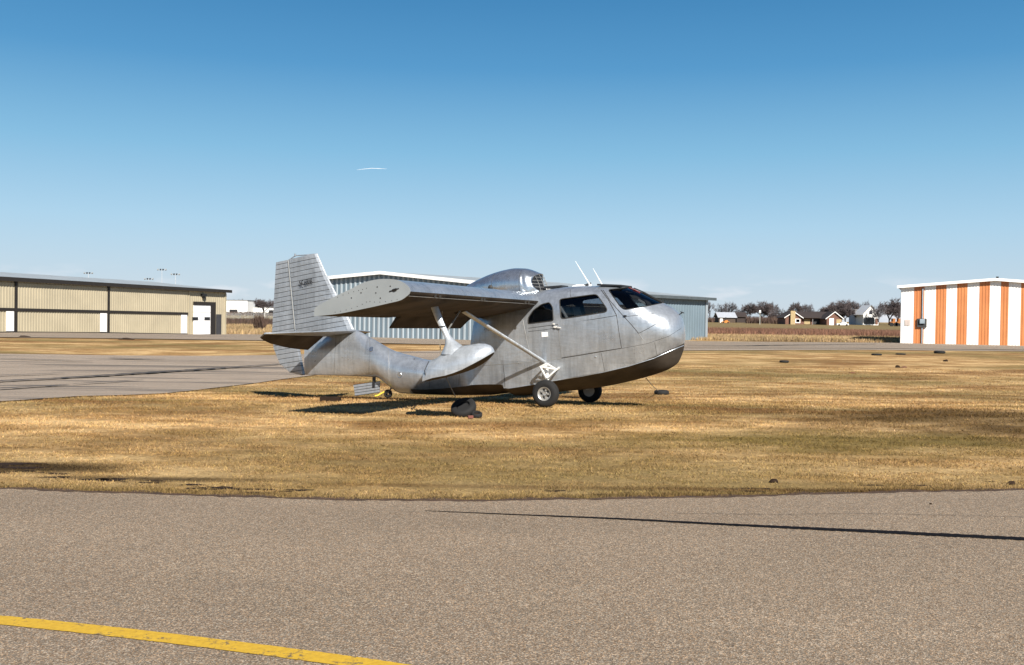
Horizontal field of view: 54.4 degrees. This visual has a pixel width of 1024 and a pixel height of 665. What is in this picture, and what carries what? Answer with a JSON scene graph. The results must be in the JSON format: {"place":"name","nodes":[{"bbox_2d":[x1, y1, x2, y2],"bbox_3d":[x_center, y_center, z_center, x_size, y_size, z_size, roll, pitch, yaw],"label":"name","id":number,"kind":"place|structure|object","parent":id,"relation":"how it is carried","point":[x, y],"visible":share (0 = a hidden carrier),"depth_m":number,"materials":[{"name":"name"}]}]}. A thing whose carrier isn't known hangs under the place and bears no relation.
{"place":"outdoors","nodes":[
{"label":"outdoors","id":0,"kind":"place"},
{"bbox_2d":[0,488,1023,664],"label":"road","id":1,"kind":"structure","parent":0,"point":[408,582],"depth_m":6.03,"materials":[{"name":"grey asphalt"}]},
{"bbox_2d":[0,615,409,664],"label":"yellow line","id":2,"kind":"object","parent":1,"relation":"on","point":[284,652],"visible":1,"depth_m":4.80,"materials":[{"name":"paint"}]},
{"bbox_2d":[425,510,1023,539],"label":"pavement crack","id":3,"kind":"object","parent":1,"relation":"on","point":[914,533],"visible":1,"depth_m":7.60,"materials":[{"name":"black asphalt"}]},
{"bbox_2d":[704,513,1019,516],"bbox_3d":[2.761,1.496,8.203,2.907,0.001,0.086,1,1,-1],"label":"hairline crack","id":4,"kind":"object","parent":1,"relation":"on","point":[869,513],"visible":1,"depth_m":8.21,"materials":[{"name":"black asphalt"}]},
{"bbox_2d":[0,322,1023,500],"bbox_3d":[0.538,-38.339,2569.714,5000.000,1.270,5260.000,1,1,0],"label":"ground","id":5,"kind":"structure","parent":0,"point":[811,361],"depth_m":13.66,"materials":[{"name":"beige plant"}]},
{"bbox_2d":[0,272,231,334],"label":"tan hangar","id":6,"kind":"structure","parent":5,"relation":"on","point":[45,303],"depth_m":78.97,"materials":[{"name":"metal"}]},
{"bbox_2d":[0,282,14,332],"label":"folding door","id":7,"kind":"structure","parent":6,"relation":"in","point":[7,309],"depth_m":69.07,"materials":[{"name":"beige metal"}]},
{"bbox_2d":[17,283,107,332],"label":"folding door","id":8,"kind":"structure","parent":6,"relation":"in","point":[41,307],"depth_m":74.08,"materials":[{"name":"beige metal"}]},
{"bbox_2d":[110,288,187,333],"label":"folding door","id":9,"kind":"structure","parent":6,"relation":"in","point":[138,311],"depth_m":83.57,"materials":[{"name":"beige metal"}]},
{"bbox_2d":[192,302,215,334],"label":"overhead door","id":10,"kind":"structure","parent":6,"relation":"in","point":[203,323],"depth_m":91.14,"materials":[{"name":"white metal"}]},
{"bbox_2d":[216,314,221,333],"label":"side door","id":11,"kind":"structure","parent":6,"relation":"in","point":[218,316],"depth_m":93.27,"materials":[{"name":"grey metal"}]},
{"bbox_2d":[226,323,271,333],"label":"rough grass","id":12,"kind":"structure","parent":5,"relation":"on","point":[235,328],"depth_m":105.71,"materials":[{"name":"beige plant"}]},
{"bbox_2d":[226,311,272,315],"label":"scrub","id":13,"kind":"object","parent":5,"relation":"on","point":[245,313],"visible":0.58,"depth_m":381.74,"materials":[{"name":"grey plant"}]},
{"bbox_2d":[226,313,272,318],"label":"chain fence","id":14,"kind":"object","parent":5,"relation":"on","point":[249,314],"visible":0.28,"depth_m":189.98,"materials":[{"name":"metal"}]},
{"bbox_2d":[250,313,268,328],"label":"bush","id":15,"kind":"object","parent":5,"relation":"on","point":[259,322],"visible":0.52,"depth_m":110.30,"materials":[{"name":"brown plant"}]},
{"bbox_2d":[254,307,272,312],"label":"factory","id":16,"kind":"structure","parent":5,"relation":"on","point":[258,310],"depth_m":409.93,"materials":[{"name":"grey"}]},
{"bbox_2d":[320,396,340,401],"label":"tie down block","id":17,"kind":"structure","parent":5,"relation":"on","point":[327,398],"depth_m":18.01,"materials":[{"name":"grey concrete"}]},
{"bbox_2d":[451,397,475,416],"bbox_3d":[-0.744,1.158,15.313,0.400,0.130,0.400,-15,35,0],"label":"anchor tyre","id":18,"kind":"object","parent":5,"relation":"on","point":[464,407],"visible":1,"depth_m":15.27,"materials":[{"name":"rubber"}]},
{"bbox_2d":[260,253,684,406],"bbox_3d":[0.046,-0.089,18.529,8.764,2.867,8.806,0,1,-22],"label":"flying boat","id":19,"kind":"object","parent":5,"relation":"on","point":[537,341],"visible":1,"depth_m":17.63,"materials":[{"name":"metal"}]},
{"bbox_2d":[440,311,455,396],"bbox_3d":[-0.993,0.329,15.369,0.276,1.324,0.059,1,1,22],"label":"tie down rope","id":20,"kind":"object","parent":19,"relation":"hanging from","point":[440,354],"visible":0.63,"depth_m":15.38,"materials":[{"name":"fabric"}]},
{"bbox_2d":[471,411,481,417],"bbox_3d":[-0.537,1.248,15.155,0.170,0.070,0.170,1,21,-10],"label":"anchor tyre","id":21,"kind":"object","parent":5,"relation":"on","point":[476,414],"visible":0.98,"depth_m":15.10,"materials":[{"name":"rubber"}]},
{"bbox_2d":[0,462,995,497],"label":"bare soil","id":22,"kind":"structure","parent":5,"relation":"on","point":[4,465],"depth_m":9.46,"materials":[{"name":"brown soil"}]},
{"bbox_2d":[0,479,1023,500],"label":"grass fringe","id":23,"kind":"object","parent":5,"relation":"on","point":[471,497],"depth_m":8.90,"materials":[{"name":"brown plant"}]},
{"bbox_2d":[0,487,1023,500],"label":"soil edge","id":24,"kind":"object","parent":5,"relation":"on","point":[449,499],"visible":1,"depth_m":8.76,"materials":[{"name":"brown soil"}]},
{"bbox_2d":[0,348,1023,400],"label":"taxiway","id":25,"kind":"structure","parent":5,"relation":"on","point":[31,367],"depth_m":31.67,"materials":[{"name":"grey asphalt"}]},
{"bbox_2d":[4,384,66,387],"bbox_3d":[-11.533,1.250,23.122,0.419,0.170,4.219,1,1,5],"label":"pavement seam","id":26,"kind":"object","parent":25,"relation":"on","point":[39,385],"visible":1,"depth_m":24.42,"materials":[{"name":"black asphalt"}]},
{"bbox_2d":[0,363,279,380],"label":"pavement seam","id":27,"kind":"object","parent":25,"relation":"on","point":[132,373],"visible":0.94,"depth_m":30.81,"materials":[{"name":"black asphalt"}]},
{"bbox_2d":[0,332,1023,349],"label":"apron","id":28,"kind":"object","parent":5,"relation":"on","point":[700,344],"visible":0.59,"depth_m":64.53,"materials":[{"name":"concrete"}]},
{"bbox_2d":[328,271,716,339],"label":"blue hangar","id":29,"kind":"structure","parent":28,"relation":"on","point":[694,315],"depth_m":70.57,"materials":[{"name":"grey metal"}]},
{"bbox_2d":[703,344,847,345],"bbox_3d":[18.281,0.807,64.126,17.561,0.017,1.570,0,1,-32],"label":"pavement seam","id":30,"kind":"object","parent":28,"relation":"on","point":[761,345],"visible":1,"depth_m":61.29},
{"bbox_2d":[897,277,1023,345],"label":"striped hangar","id":31,"kind":"structure","parent":28,"relation":"on","point":[989,311],"depth_m":73.81,"materials":[{"name":"white metal"}]},
{"bbox_2d":[654,390,668,394],"bbox_3d":[3.818,1.532,25.415,0.380,0.120,0.380,1,1,0],"label":"anchor tyre","id":32,"kind":"object","parent":5,"relation":"on","point":[662,392],"visible":0.94,"depth_m":25.27,"materials":[{"name":"rubber"}]},
{"bbox_2d":[708,317,714,321],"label":"scrub","id":33,"kind":"object","parent":5,"relation":"on","point":[711,319],"visible":0.07,"depth_m":374.49,"materials":[{"name":"brown plant"}]},
{"bbox_2d":[714,312,736,322],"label":"grey roof house","id":34,"kind":"structure","parent":5,"relation":"on","point":[731,317],"depth_m":360.66,"materials":[{"name":"white"}]},
{"bbox_2d":[735,312,747,322],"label":"dark shed","id":35,"kind":"structure","parent":5,"relation":"on","point":[741,317],"depth_m":364.97,"materials":[{"name":"brown wood"}]},
{"bbox_2d":[745,316,777,323],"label":"scrub","id":36,"kind":"object","parent":5,"relation":"on","point":[764,320],"visible":0.63,"depth_m":335.87,"materials":[{"name":"brown plant"}]},
{"bbox_2d":[768,312,778,317],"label":"bare tree","id":37,"kind":"object","parent":5,"relation":"on","point":[773,315],"visible":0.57,"depth_m":358.65,"materials":[{"name":"brown plant"}]},
{"bbox_2d":[769,479,777,482],"bbox_3d":[2.580,1.459,9.809,0.095,0.041,0.054,1,1,0],"label":"clod","id":38,"kind":"object","parent":5,"relation":"on","point":[773,480],"visible":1,"depth_m":9.79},
{"bbox_2d":[776,311,825,324],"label":"ranch house","id":39,"kind":"structure","parent":5,"relation":"on","point":[801,317],"depth_m":320.85,"materials":[{"name":"brown brick"}]},
{"bbox_2d":[804,319,809,323],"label":"window","id":40,"kind":"structure","parent":39,"relation":"in","point":[806,321],"depth_m":320.84,"materials":[{"name":"beige glass"}]},
{"bbox_2d":[813,319,818,323],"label":"window","id":41,"kind":"structure","parent":39,"relation":"in","point":[815,321],"depth_m":320.84,"materials":[{"name":"glass"}]},
{"bbox_2d":[819,312,843,324],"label":"garage","id":42,"kind":"structure","parent":5,"relation":"on","point":[829,318],"depth_m":313.95,"materials":[{"name":"brown brick"}]},
{"bbox_2d":[829,318,833,324],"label":"garage door","id":43,"kind":"structure","parent":42,"relation":"in","point":[831,320],"depth_m":313.87,"materials":[{"name":"white metal"}]},
{"bbox_2d":[848,309,857,324],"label":"white wing","id":44,"kind":"structure","parent":5,"relation":"on","point":[852,319],"depth_m":345.18,"materials":[{"name":"grey"}]},
{"bbox_2d":[855,305,877,324],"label":"white house","id":45,"kind":"structure","parent":5,"relation":"on","point":[863,314],"depth_m":334.97,"materials":[{"name":"white paint"}]},
{"bbox_2d":[0,0,1023,321],"label":"sky","id":46,"kind":"structure","parent":0,"point":[785,153],"materials":[{"name":"blue"}]},
{"bbox_2d":[227,315,899,330],"bbox_3d":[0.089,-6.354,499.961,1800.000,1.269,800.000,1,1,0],"label":"field","id":47,"kind":"structure","parent":0,"point":[883,326],"depth_m":265.18,"materials":[{"name":"brown plant"}]},
{"bbox_2d":[226,300,254,312],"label":"factory","id":48,"kind":"structure","parent":47,"relation":"on","point":[242,306],"depth_m":399.92,"materials":[{"name":"grey"}]},
{"bbox_2d":[226,317,272,324],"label":"dark brush","id":49,"kind":"object","parent":47,"relation":"on","point":[229,320],"visible":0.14,"depth_m":128.88,"materials":[{"name":"brown plant"}]},
{"bbox_2d":[253,298,273,312],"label":"bare tree","id":50,"kind":"object","parent":47,"relation":"on","point":[260,303],"visible":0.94,"depth_m":384.07,"materials":[{"name":"brown plant"}]},
{"bbox_2d":[708,301,714,316],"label":"bare tree","id":51,"kind":"object","parent":47,"relation":"on","point":[709,306],"visible":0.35,"depth_m":398.87,"materials":[{"name":"brown plant"}]},
{"bbox_2d":[714,304,727,313],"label":"bare tree","id":52,"kind":"object","parent":47,"relation":"on","point":[721,308],"visible":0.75,"depth_m":428.32,"materials":[{"name":"brown plant"}]},
{"bbox_2d":[722,301,737,311],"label":"bare tree","id":53,"kind":"object","parent":47,"relation":"on","point":[732,307],"visible":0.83,"depth_m":417.66,"materials":[{"name":"brown plant"}]},
{"bbox_2d":[740,303,758,316],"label":"bare tree","id":54,"kind":"object","parent":47,"relation":"on","point":[751,309],"visible":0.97,"depth_m":378.59,"materials":[{"name":"brown plant"}]},
{"bbox_2d":[752,301,772,316],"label":"bare tree","id":55,"kind":"object","parent":47,"relation":"on","point":[765,309],"visible":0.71,"depth_m":383.86,"materials":[{"name":"brown plant"}]},
{"bbox_2d":[767,301,778,312],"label":"bare tree","id":56,"kind":"object","parent":47,"relation":"on","point":[773,305],"visible":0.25,"depth_m":394.56,"materials":[{"name":"brown plant"}]},
{"bbox_2d":[771,307,786,314],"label":"bare tree","id":57,"kind":"object","parent":47,"relation":"on","point":[779,310],"visible":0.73,"depth_m":369.31,"materials":[{"name":"brown plant"}]},
{"bbox_2d":[787,302,808,311],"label":"bare tree","id":58,"kind":"object","parent":47,"relation":"on","point":[797,306],"visible":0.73,"depth_m":399.18,"materials":[{"name":"brown plant"}]},
{"bbox_2d":[708,326,899,336],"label":"russet weeds","id":59,"kind":"object","parent":47,"relation":"on","point":[797,331],"visible":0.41,"depth_m":102.63,"materials":[{"name":"brown plant"}]},
{"bbox_2d":[804,302,813,311],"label":"bare tree","id":60,"kind":"object","parent":47,"relation":"on","point":[810,307],"visible":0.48,"depth_m":408.54,"materials":[{"name":"brown plant"}]},
{"bbox_2d":[820,301,836,311],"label":"bare tree","id":61,"kind":"object","parent":47,"relation":"on","point":[825,308],"visible":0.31,"depth_m":372.15,"materials":[{"name":"brown plant"}]},
{"bbox_2d":[826,299,851,312],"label":"bare tree","id":62,"kind":"object","parent":47,"relation":"on","point":[831,308],"visible":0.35,"depth_m":365.57,"materials":[{"name":"brown plant"}]},
{"bbox_2d":[835,322,848,325],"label":"parked car","id":63,"kind":"object","parent":47,"relation":"on","point":[841,323],"visible":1,"depth_m":299.18,"materials":[{"name":"white metal"}]},
{"bbox_2d":[835,302,856,321],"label":"bare tree","id":64,"kind":"object","parent":47,"relation":"on","point":[843,311],"visible":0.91,"depth_m":338.87,"materials":[{"name":"brown plant"}]},
{"bbox_2d":[844,299,858,308],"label":"bare tree","id":65,"kind":"object","parent":47,"relation":"on","point":[854,305],"visible":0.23,"depth_m":371.39,"materials":[{"name":"brown plant"}]},
{"bbox_2d":[870,305,885,324],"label":"bare tree","id":66,"kind":"object","parent":47,"relation":"on","point":[877,312],"visible":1,"depth_m":330.83,"materials":[{"name":"brown plant"}]},
{"bbox_2d":[876,298,900,321],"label":"bare tree","id":67,"kind":"object","parent":47,"relation":"on","point":[893,308],"visible":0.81,"depth_m":343.05,"materials":[{"name":"brown plant"}]},
{"bbox_2d":[888,319,897,325],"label":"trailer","id":68,"kind":"object","parent":47,"relation":"on","point":[892,322],"visible":0.91,"depth_m":299.16,"materials":[{"name":"metal"}]},
{"bbox_2d":[691,333,899,342],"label":"tall grass","id":69,"kind":"structure","parent":0,"point":[810,338],"depth_m":79.36,"materials":[{"name":"beige plant"}]},
{"bbox_2d":[934,351,945,353],"bbox_3d":[23.399,1.077,54.487,0.600,0.140,0.600,1,1,0],"label":"weight tyre","id":70,"kind":"object","parent":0,"point":[940,352],"visible":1,"depth_m":54.25,"materials":[{"name":"rubber"}]}
]}

